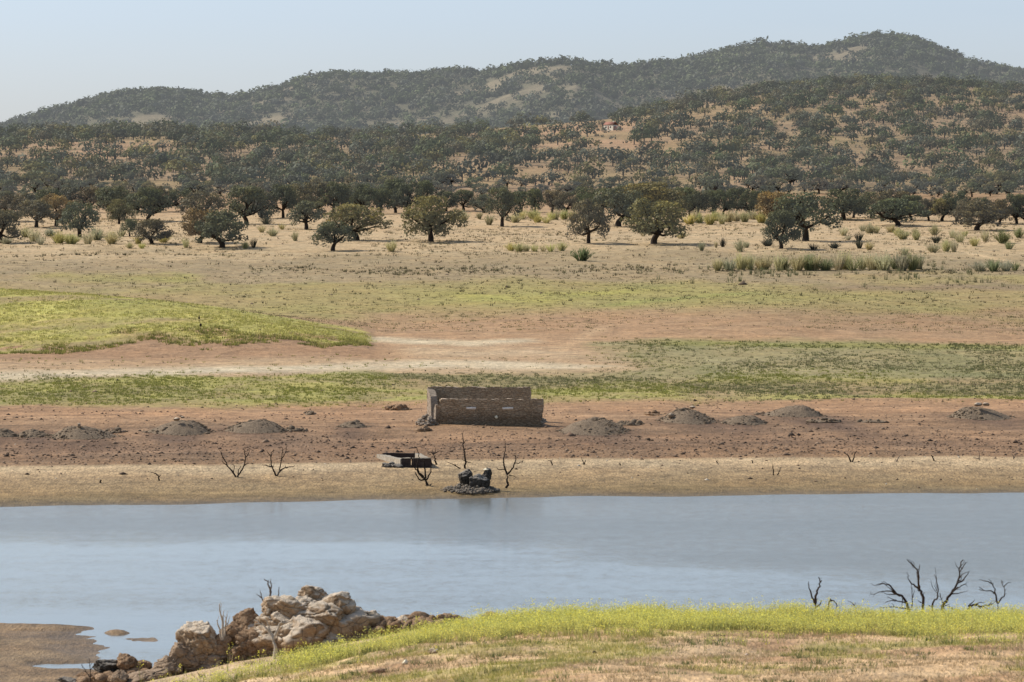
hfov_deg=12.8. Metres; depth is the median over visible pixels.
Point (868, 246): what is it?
broom shrub
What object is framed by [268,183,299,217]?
holm oak
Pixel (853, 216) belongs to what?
holm oak
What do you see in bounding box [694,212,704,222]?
broom shrub
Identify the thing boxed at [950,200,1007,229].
holm oak
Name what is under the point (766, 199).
holm oak
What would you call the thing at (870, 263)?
broom shrub
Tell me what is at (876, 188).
holm oak
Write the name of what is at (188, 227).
holm oak
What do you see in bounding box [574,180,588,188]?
holm oak
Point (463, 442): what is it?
dead tree
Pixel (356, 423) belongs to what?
rubble mound
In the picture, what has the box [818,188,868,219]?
holm oak
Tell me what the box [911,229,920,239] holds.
broom shrub
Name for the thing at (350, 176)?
holm oak
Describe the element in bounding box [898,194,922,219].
holm oak
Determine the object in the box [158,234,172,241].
broom shrub
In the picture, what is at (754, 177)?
holm oak
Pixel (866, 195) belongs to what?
holm oak
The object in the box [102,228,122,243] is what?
broom shrub
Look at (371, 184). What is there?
holm oak
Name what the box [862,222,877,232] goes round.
broom shrub
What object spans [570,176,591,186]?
holm oak
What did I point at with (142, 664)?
boulder
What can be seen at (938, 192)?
holm oak
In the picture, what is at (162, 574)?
water
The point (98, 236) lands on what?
broom shrub
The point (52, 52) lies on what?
sky
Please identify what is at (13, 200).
holm oak
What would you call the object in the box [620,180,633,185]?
holm oak
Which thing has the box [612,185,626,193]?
holm oak
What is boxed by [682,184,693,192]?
holm oak
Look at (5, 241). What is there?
broom shrub
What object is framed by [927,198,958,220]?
holm oak
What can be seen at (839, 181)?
holm oak
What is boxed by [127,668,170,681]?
boulder
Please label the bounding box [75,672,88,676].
boulder
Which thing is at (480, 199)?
holm oak
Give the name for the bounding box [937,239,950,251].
broom shrub
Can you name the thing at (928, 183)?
holm oak
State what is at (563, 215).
broom shrub
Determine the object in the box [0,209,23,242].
holm oak
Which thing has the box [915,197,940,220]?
holm oak
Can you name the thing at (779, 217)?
holm oak
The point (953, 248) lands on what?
broom shrub
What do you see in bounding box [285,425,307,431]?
earth clods
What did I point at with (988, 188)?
holm oak
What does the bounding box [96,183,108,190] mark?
holm oak
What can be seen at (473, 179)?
holm oak
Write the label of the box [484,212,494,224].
broom shrub
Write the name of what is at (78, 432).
rubble mound
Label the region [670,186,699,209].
holm oak
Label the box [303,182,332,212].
holm oak
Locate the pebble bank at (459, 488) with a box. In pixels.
[440,482,499,494]
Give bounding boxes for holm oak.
[0,179,16,190]
[0,190,16,209]
[0,194,33,220]
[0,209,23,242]
[2,185,20,192]
[9,191,41,211]
[14,199,58,226]
[16,185,33,194]
[25,179,45,191]
[35,187,62,208]
[38,171,59,187]
[40,193,76,225]
[49,180,67,188]
[56,200,100,236]
[59,186,88,204]
[60,179,78,190]
[76,181,89,189]
[78,187,98,206]
[93,186,139,216]
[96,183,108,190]
[99,187,134,204]
[105,199,135,223]
[111,181,132,190]
[118,172,135,184]
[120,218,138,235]
[126,186,174,219]
[128,181,139,191]
[129,218,174,243]
[133,177,149,183]
[141,181,156,188]
[151,185,172,207]
[163,187,193,210]
[174,190,228,214]
[175,177,195,190]
[180,208,223,242]
[181,180,208,192]
[192,208,249,247]
[196,180,217,197]
[212,177,228,188]
[212,184,229,195]
[225,185,273,223]
[228,184,245,192]
[245,191,275,217]
[251,182,266,191]
[263,182,279,192]
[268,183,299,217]
[270,175,290,185]
[282,174,311,184]
[286,199,326,229]
[287,182,317,209]
[301,173,314,183]
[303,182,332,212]
[308,176,327,189]
[310,221,356,250]
[315,181,355,212]
[319,202,393,239]
[334,183,365,204]
[344,174,358,184]
[349,183,382,207]
[355,174,374,184]
[359,182,374,193]
[372,188,394,211]
[374,176,397,188]
[379,178,412,212]
[388,175,409,182]
[390,181,424,208]
[400,195,467,241]
[414,180,439,204]
[415,176,435,185]
[429,170,449,184]
[431,181,446,190]
[433,185,452,197]
[435,190,459,210]
[440,169,462,185]
[442,174,460,186]
[447,184,458,191]
[451,189,475,210]
[458,176,483,188]
[469,193,495,212]
[471,183,492,193]
[478,187,490,195]
[481,186,522,226]
[488,182,503,193]
[495,174,517,186]
[509,191,530,211]
[514,186,527,193]
[515,177,528,186]
[525,188,545,210]
[531,184,550,192]
[542,189,564,212]
[551,182,561,190]
[552,191,578,213]
[560,184,575,190]
[561,181,581,190]
[565,198,610,242]
[569,186,596,198]
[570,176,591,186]
[571,193,592,210]
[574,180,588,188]
[579,175,597,187]
[587,187,651,226]
[588,188,611,208]
[593,182,611,191]
[600,176,618,186]
[603,181,689,221]
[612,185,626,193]
[619,198,688,243]
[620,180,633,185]
[650,176,667,183]
[653,180,672,190]
[663,176,678,187]
[668,181,681,186]
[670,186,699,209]
[680,194,699,215]
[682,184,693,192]
[684,190,715,212]
[693,179,701,188]
[695,175,714,189]
[702,190,722,212]
[703,179,727,191]
[706,178,732,191]
[710,189,734,215]
[721,187,747,212]
[736,189,759,213]
[740,177,751,186]
[742,179,758,191]
[748,190,764,212]
[750,175,776,189]
[753,175,767,181]
[754,190,789,223]
[757,185,776,192]
[760,209,804,248]
[764,180,780,193]
[764,191,842,240]
[768,177,791,191]
[778,166,804,183]
[779,183,795,193]
[797,183,811,191]
[805,177,828,190]
[810,177,829,193]
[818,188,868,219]
[824,175,838,184]
[825,182,839,190]
[830,178,852,191]
[845,194,862,217]
[847,183,865,192]
[856,191,883,217]
[863,186,874,192]
[865,197,931,225]
[869,190,891,220]
[873,180,895,193]
[879,176,892,187]
[886,189,910,212]
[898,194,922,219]
[901,185,912,192]
[907,180,926,190]
[908,188,919,193]
[911,178,929,186]
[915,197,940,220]
[916,181,942,195]
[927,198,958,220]
[930,178,943,185]
[930,186,945,196]
[940,191,971,220]
[942,178,958,186]
[945,181,959,192]
[945,186,953,192]
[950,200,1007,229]
[954,198,979,221]
[958,185,970,192]
[960,182,982,196]
[965,179,985,188]
[973,173,991,183]
[974,177,985,187]
[976,196,992,205]
[981,173,1014,190]
[982,185,996,195]
[985,180,1003,193]
[987,199,1014,223]
[994,171,1018,185]
[999,181,1020,194]
[1002,193,1023,223]
[1003,176,1023,189]
[1011,203,1023,220]
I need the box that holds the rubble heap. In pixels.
[415,414,438,425]
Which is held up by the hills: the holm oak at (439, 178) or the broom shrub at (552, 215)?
the holm oak at (439, 178)
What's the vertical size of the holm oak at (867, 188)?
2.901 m
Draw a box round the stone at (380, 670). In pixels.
[367,668,385,673]
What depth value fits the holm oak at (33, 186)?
1241.43 m
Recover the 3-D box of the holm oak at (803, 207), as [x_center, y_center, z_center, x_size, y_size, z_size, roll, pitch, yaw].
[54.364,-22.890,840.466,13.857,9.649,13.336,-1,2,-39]
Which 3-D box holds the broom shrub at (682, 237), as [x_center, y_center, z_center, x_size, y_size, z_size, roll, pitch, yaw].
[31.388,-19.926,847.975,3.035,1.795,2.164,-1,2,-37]
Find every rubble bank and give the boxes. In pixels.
[76,667,152,681]
[227,621,262,663]
[370,611,470,636]
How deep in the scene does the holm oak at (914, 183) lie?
1245.21 m
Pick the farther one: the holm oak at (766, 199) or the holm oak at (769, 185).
the holm oak at (769, 185)
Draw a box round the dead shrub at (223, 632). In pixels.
[216,602,230,639]
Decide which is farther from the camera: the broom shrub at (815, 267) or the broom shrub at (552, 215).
the broom shrub at (552, 215)
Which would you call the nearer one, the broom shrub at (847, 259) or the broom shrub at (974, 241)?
the broom shrub at (847, 259)
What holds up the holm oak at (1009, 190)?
on the ground at (24, 647)
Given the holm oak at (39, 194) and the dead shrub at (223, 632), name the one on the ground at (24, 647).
the holm oak at (39, 194)
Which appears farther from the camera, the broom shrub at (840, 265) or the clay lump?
the broom shrub at (840, 265)
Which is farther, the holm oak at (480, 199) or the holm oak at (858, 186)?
the holm oak at (858, 186)
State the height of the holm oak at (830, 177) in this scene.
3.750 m
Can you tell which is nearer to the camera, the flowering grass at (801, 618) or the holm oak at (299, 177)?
the flowering grass at (801, 618)
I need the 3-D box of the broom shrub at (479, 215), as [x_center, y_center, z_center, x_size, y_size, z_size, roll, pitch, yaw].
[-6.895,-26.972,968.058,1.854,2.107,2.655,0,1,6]
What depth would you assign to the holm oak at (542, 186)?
1215.27 m
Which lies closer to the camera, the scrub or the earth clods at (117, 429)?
the earth clods at (117, 429)
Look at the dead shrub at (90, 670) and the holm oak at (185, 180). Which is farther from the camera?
the holm oak at (185, 180)
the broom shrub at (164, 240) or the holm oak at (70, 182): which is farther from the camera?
the holm oak at (70, 182)
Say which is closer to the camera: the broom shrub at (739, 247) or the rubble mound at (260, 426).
the rubble mound at (260, 426)
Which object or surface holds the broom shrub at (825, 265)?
on the ground at (24, 647)
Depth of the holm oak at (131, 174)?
1277.95 m
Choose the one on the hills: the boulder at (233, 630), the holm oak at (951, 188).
the holm oak at (951, 188)
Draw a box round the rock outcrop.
[236,585,381,656]
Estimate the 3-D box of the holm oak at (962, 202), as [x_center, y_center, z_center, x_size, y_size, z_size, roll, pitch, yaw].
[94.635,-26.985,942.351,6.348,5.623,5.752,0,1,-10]
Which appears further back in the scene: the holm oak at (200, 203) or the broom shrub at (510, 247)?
the holm oak at (200, 203)
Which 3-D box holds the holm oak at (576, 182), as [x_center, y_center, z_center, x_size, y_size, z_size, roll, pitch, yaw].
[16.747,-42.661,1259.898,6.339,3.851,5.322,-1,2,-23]
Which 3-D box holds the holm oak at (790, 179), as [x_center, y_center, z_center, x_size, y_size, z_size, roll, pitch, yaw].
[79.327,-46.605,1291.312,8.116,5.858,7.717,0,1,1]
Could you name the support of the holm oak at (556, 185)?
on the hills
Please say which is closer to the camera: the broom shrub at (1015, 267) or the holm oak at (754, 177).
the broom shrub at (1015, 267)
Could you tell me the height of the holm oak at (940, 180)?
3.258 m
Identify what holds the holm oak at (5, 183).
on the ground at (24, 647)
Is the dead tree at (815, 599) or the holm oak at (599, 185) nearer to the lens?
the dead tree at (815, 599)
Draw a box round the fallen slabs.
[381,461,403,467]
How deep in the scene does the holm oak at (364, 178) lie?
1277.42 m
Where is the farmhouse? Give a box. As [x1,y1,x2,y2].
[603,121,620,130]
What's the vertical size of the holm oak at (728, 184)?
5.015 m
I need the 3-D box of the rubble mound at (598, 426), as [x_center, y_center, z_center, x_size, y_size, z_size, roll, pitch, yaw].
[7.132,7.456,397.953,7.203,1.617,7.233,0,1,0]
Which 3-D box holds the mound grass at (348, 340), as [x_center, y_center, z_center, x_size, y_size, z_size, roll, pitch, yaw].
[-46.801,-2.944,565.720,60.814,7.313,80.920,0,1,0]
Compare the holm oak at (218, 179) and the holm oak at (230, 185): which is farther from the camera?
the holm oak at (218, 179)
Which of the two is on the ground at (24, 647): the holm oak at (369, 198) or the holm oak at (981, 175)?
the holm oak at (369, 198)
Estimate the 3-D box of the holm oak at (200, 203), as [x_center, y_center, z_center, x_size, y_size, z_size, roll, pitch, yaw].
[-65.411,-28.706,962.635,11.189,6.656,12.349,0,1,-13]
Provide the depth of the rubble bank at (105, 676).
147.54 m
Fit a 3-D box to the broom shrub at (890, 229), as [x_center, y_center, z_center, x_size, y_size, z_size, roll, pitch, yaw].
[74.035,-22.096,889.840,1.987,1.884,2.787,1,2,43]
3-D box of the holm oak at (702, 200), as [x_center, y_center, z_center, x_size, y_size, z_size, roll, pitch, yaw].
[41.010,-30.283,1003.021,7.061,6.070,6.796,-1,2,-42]
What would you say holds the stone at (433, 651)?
on the ground at (24, 647)
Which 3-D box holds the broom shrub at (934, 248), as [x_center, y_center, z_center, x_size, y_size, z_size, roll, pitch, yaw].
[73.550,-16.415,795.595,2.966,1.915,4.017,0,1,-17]
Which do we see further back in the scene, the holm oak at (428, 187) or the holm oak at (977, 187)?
the holm oak at (977, 187)
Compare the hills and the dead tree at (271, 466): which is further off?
the hills
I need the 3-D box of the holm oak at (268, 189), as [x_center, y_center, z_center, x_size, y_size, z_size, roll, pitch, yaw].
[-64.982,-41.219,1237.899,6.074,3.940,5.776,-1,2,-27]
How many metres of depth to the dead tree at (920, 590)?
149.73 m
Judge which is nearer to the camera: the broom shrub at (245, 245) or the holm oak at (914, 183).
the broom shrub at (245, 245)
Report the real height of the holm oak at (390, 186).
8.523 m
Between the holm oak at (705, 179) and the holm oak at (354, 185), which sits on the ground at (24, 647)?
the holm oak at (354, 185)
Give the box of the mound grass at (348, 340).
[0,287,375,353]
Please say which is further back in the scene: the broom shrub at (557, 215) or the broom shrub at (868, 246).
the broom shrub at (557, 215)
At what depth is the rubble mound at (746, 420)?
406.59 m
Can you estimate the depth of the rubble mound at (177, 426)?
390.77 m
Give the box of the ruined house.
[427,386,543,426]
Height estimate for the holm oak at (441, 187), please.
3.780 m
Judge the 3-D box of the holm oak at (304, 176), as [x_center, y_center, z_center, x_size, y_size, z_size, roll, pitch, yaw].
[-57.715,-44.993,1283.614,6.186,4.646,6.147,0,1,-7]
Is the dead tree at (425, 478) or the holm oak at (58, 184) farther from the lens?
the holm oak at (58, 184)
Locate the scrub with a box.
[0,80,1022,196]
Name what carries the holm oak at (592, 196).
on the ground at (24, 647)
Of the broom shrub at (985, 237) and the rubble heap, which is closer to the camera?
the rubble heap
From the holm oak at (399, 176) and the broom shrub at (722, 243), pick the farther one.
the holm oak at (399, 176)
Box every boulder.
[55,676,75,681]
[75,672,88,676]
[92,659,119,672]
[110,670,128,681]
[117,653,137,670]
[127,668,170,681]
[136,660,151,668]
[152,655,183,676]
[169,642,198,673]
[175,620,217,661]
[189,653,226,671]
[212,634,231,662]
[221,623,243,643]
[226,644,248,662]
[231,607,257,627]
[235,627,262,658]
[397,615,408,621]
[458,468,472,484]
[469,473,489,487]
[482,467,491,485]
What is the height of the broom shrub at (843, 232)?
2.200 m
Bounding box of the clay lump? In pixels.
[414,425,432,431]
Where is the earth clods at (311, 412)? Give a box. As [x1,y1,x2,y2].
[303,410,316,414]
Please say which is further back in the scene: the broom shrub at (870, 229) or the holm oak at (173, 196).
the holm oak at (173, 196)
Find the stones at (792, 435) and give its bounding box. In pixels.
[0,217,1023,681]
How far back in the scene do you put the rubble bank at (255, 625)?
147.58 m
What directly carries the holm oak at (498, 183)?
on the hills
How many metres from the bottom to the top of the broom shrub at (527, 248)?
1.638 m
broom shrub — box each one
[0,236,12,243]
[21,225,31,236]
[26,226,40,241]
[35,236,45,244]
[44,227,56,236]
[48,231,66,242]
[61,231,82,243]
[80,230,95,243]
[90,226,104,239]
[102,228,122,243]
[116,227,125,235]
[124,242,135,248]
[132,236,141,243]
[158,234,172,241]
[182,239,189,247]
[241,241,250,248]
[250,238,257,247]
[256,225,265,232]
[259,215,274,223]
[264,227,279,236]
[291,230,299,240]
[384,240,396,251]
[459,210,471,220]
[476,210,482,218]
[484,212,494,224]
[503,241,515,250]
[509,213,524,222]
[512,242,525,251]
[519,209,527,218]
[522,243,529,251]
[524,207,540,218]
[529,244,539,251]
[531,214,543,221]
[539,217,551,222]
[545,242,554,251]
[546,211,555,219]
[552,208,560,219]
[555,241,570,250]
[559,210,568,219]
[570,246,595,260]
[675,231,688,238]
[682,214,698,224]
[691,208,700,217]
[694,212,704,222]
[697,238,704,250]
[703,212,716,224]
[710,209,724,220]
[711,254,724,270]
[716,213,728,223]
[719,238,726,246]
[720,256,735,269]
[723,211,736,221]
[725,210,744,220]
[731,238,748,251]
[733,251,750,269]
[738,209,750,221]
[743,252,755,269]
[744,209,756,219]
[754,212,767,222]
[754,254,769,268]
[756,250,775,268]
[760,237,774,245]
[771,252,787,269]
[777,255,791,269]
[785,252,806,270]
[800,251,819,269]
[807,244,817,249]
[808,252,823,269]
[813,257,839,270]
[826,242,840,248]
[830,251,847,269]
[836,250,852,268]
[839,226,849,235]
[845,258,861,270]
[853,254,871,269]
[854,233,862,240]
[855,238,864,248]
[858,224,866,230]
[860,251,882,269]
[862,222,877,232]
[864,241,873,249]
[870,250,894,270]
[873,226,880,232]
[886,224,895,232]
[886,253,906,268]
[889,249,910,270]
[896,229,910,238]
[897,245,908,254]
[906,249,921,269]
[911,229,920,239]
[913,250,926,268]
[923,243,941,251]
[929,224,943,234]
[931,235,942,242]
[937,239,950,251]
[948,228,958,237]
[949,238,959,251]
[953,230,964,241]
[967,237,979,245]
[969,259,988,270]
[980,230,989,241]
[985,258,1002,270]
[993,228,1012,242]
[998,258,1013,270]
[1004,240,1013,248]
[1011,260,1020,270]
[1012,225,1023,237]
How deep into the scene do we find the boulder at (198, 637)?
147.18 m
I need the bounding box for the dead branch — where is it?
[948,600,995,609]
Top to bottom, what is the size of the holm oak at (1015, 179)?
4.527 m
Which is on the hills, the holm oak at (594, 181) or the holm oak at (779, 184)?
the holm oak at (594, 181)
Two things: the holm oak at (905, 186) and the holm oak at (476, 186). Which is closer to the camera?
the holm oak at (905, 186)
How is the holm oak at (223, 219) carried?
on the ground at (24, 647)
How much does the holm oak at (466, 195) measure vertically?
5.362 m
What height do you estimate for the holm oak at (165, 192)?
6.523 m
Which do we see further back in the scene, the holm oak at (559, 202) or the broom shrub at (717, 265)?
the holm oak at (559, 202)
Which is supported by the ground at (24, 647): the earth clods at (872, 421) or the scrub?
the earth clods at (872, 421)
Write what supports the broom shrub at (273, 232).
on the ground at (24, 647)
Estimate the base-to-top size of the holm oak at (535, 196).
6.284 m
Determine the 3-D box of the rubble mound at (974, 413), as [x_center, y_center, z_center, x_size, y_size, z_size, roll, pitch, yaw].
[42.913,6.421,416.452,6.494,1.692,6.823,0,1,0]
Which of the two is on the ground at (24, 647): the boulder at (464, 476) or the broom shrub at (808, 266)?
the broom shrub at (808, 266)
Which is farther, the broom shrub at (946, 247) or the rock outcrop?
the broom shrub at (946, 247)
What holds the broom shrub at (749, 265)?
on the ground at (24, 647)
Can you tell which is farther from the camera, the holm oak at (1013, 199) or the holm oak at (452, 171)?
the holm oak at (452, 171)
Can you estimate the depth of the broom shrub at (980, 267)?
736.94 m
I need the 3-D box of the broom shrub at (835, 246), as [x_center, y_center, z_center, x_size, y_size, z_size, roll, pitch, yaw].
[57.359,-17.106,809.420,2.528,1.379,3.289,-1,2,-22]
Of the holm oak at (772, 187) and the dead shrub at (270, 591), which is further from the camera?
the holm oak at (772, 187)
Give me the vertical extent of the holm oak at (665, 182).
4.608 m
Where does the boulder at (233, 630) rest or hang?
on the rubble bank at (255, 625)
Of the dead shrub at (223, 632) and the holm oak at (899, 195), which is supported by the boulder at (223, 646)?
the dead shrub at (223, 632)
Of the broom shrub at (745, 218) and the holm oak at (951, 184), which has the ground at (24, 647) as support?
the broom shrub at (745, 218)
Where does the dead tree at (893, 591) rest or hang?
on the ground at (24, 647)
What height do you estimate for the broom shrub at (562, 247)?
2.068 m
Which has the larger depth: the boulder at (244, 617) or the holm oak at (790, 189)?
the holm oak at (790, 189)
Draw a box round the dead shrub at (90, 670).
[82,659,94,681]
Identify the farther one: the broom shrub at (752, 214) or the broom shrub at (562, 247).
the broom shrub at (752, 214)
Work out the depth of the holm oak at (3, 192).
1043.82 m
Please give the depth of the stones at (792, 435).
382.90 m
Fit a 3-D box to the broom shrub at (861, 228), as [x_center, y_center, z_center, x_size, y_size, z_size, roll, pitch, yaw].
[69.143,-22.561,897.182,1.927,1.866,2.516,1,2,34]
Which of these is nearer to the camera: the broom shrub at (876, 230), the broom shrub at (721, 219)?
the broom shrub at (876, 230)
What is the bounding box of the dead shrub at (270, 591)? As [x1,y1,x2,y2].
[257,578,278,600]
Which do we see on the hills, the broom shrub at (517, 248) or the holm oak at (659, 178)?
the holm oak at (659, 178)
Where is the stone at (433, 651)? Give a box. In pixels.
[428,648,438,653]
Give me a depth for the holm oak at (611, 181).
1273.24 m
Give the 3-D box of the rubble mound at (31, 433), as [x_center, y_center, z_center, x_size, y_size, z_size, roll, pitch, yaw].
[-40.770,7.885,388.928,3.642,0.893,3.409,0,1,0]
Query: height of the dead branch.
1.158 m
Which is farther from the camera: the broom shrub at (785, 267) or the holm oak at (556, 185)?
the holm oak at (556, 185)
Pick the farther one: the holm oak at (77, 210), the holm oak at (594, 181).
the holm oak at (594, 181)
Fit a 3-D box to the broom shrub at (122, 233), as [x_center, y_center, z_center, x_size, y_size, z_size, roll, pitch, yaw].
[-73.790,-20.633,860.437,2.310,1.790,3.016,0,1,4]
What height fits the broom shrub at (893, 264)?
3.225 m
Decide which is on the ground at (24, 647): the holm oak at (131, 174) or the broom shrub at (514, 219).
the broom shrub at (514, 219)
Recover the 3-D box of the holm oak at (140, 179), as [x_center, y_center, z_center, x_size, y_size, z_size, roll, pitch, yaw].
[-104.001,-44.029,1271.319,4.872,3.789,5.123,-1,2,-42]
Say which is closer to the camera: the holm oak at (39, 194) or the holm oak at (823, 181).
the holm oak at (39, 194)
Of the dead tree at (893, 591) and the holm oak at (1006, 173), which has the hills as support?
the holm oak at (1006, 173)
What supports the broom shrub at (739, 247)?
on the ground at (24, 647)
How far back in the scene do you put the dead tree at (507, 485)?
349.88 m
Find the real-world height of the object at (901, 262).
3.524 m
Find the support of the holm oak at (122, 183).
on the ground at (24, 647)
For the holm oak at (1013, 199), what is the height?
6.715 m
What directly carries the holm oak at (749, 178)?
on the hills
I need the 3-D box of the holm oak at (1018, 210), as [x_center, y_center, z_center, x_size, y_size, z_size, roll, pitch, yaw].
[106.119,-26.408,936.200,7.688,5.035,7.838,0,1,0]
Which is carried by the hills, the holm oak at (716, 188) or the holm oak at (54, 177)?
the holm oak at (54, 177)
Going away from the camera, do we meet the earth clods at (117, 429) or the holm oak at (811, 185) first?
the earth clods at (117, 429)
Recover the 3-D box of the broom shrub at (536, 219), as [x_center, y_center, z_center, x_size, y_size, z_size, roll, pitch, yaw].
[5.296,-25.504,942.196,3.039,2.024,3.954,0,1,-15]
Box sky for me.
[0,0,1023,121]
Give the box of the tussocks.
[0,215,1023,334]
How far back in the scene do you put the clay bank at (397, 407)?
421.86 m
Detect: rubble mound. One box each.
[0,428,16,437]
[16,428,53,437]
[46,423,123,439]
[142,416,215,435]
[220,419,287,433]
[337,419,371,427]
[555,417,633,435]
[655,406,720,424]
[717,415,767,424]
[754,405,825,417]
[947,402,1015,419]
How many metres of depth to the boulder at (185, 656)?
146.95 m
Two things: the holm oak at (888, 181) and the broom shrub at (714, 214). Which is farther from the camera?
the holm oak at (888, 181)
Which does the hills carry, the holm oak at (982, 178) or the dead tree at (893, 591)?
the holm oak at (982, 178)
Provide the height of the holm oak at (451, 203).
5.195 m
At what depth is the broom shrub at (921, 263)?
739.45 m
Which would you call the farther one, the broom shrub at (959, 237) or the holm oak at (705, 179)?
the holm oak at (705, 179)
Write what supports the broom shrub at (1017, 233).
on the ground at (24, 647)
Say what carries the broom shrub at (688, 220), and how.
on the ground at (24, 647)
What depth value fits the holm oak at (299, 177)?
1267.68 m
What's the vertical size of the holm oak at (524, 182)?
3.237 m
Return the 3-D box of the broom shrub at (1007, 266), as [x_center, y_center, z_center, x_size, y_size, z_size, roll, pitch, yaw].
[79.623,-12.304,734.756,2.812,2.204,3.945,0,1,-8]
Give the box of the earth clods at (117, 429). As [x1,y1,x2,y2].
[104,427,127,432]
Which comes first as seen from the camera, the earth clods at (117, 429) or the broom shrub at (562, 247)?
the earth clods at (117, 429)
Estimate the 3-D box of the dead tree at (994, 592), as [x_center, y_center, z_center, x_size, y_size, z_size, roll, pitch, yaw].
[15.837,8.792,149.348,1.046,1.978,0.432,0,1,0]
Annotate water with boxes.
[0,493,1023,668]
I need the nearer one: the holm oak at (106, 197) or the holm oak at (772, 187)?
the holm oak at (106, 197)
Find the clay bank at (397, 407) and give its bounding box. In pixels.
[382,404,411,409]
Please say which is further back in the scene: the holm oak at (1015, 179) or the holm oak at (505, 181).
the holm oak at (505, 181)
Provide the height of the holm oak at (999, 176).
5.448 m
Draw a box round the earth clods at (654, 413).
[643,410,665,415]
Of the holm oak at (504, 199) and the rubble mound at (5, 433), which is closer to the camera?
the rubble mound at (5, 433)
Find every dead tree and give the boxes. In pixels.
[219,450,249,476]
[255,617,293,657]
[265,446,294,475]
[412,447,432,485]
[429,450,441,464]
[448,430,470,468]
[497,441,522,487]
[808,577,821,606]
[845,452,855,461]
[869,581,914,611]
[907,559,924,608]
[929,570,938,610]
[939,560,968,611]
[979,579,1010,610]
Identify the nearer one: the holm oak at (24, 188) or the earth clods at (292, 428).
the earth clods at (292, 428)
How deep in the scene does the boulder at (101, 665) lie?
148.12 m
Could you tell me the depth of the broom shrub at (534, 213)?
966.01 m
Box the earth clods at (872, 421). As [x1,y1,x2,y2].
[857,419,888,422]
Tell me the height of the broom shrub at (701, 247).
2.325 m
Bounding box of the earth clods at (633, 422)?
[617,419,644,425]
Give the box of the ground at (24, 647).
[0,193,1023,681]
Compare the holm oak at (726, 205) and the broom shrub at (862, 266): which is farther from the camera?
the holm oak at (726, 205)
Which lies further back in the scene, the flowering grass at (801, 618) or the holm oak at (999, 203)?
the holm oak at (999, 203)
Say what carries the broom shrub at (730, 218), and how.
on the ground at (24, 647)
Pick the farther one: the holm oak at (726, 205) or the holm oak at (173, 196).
the holm oak at (173, 196)
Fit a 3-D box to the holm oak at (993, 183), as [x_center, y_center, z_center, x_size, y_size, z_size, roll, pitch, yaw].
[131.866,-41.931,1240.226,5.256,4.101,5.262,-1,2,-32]
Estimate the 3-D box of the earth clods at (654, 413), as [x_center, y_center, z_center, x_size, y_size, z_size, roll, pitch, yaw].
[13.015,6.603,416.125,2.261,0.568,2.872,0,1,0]
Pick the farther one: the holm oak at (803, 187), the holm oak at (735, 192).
the holm oak at (803, 187)
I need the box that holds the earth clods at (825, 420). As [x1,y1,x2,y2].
[806,417,841,422]
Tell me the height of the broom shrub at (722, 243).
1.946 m
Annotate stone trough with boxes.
[377,453,430,467]
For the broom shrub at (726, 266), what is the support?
on the ground at (24, 647)
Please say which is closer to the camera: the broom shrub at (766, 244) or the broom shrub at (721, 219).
the broom shrub at (766, 244)
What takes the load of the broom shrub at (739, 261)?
on the ground at (24, 647)
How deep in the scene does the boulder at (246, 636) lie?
147.13 m
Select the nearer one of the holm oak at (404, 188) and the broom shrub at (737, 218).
the broom shrub at (737, 218)
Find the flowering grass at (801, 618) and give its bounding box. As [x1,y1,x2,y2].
[137,595,1023,681]
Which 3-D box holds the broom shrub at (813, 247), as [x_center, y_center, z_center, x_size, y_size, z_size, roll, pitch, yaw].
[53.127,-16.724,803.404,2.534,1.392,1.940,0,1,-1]
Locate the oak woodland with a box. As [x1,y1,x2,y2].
[0,29,1023,187]
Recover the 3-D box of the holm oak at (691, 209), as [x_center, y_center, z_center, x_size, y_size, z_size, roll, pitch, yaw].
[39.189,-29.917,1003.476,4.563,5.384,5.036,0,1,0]
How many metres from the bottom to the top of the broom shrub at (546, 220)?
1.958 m
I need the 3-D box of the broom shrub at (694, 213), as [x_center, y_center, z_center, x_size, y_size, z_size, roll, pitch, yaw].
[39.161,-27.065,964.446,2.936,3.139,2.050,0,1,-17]
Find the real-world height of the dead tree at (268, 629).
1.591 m
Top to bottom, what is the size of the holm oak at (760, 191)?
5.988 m
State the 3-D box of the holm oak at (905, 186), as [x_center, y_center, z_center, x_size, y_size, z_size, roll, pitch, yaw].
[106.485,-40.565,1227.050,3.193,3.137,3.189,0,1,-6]
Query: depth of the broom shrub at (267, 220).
928.11 m
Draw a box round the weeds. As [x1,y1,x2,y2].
[0,336,1023,407]
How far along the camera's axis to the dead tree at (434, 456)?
365.47 m
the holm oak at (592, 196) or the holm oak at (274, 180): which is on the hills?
the holm oak at (274, 180)
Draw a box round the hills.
[0,39,1023,194]
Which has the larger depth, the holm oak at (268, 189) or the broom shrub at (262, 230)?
the holm oak at (268, 189)
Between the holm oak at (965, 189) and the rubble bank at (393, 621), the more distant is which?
the holm oak at (965, 189)
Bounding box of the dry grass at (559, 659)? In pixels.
[143,615,1023,681]
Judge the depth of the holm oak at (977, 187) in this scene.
1214.24 m
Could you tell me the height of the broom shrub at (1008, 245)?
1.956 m
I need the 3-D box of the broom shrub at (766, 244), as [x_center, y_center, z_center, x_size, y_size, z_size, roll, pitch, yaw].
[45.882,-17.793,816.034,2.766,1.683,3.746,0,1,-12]
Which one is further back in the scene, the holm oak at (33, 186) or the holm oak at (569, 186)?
the holm oak at (569, 186)
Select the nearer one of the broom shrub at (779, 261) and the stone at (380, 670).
the stone at (380, 670)
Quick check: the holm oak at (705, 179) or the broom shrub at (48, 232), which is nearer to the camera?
the broom shrub at (48, 232)

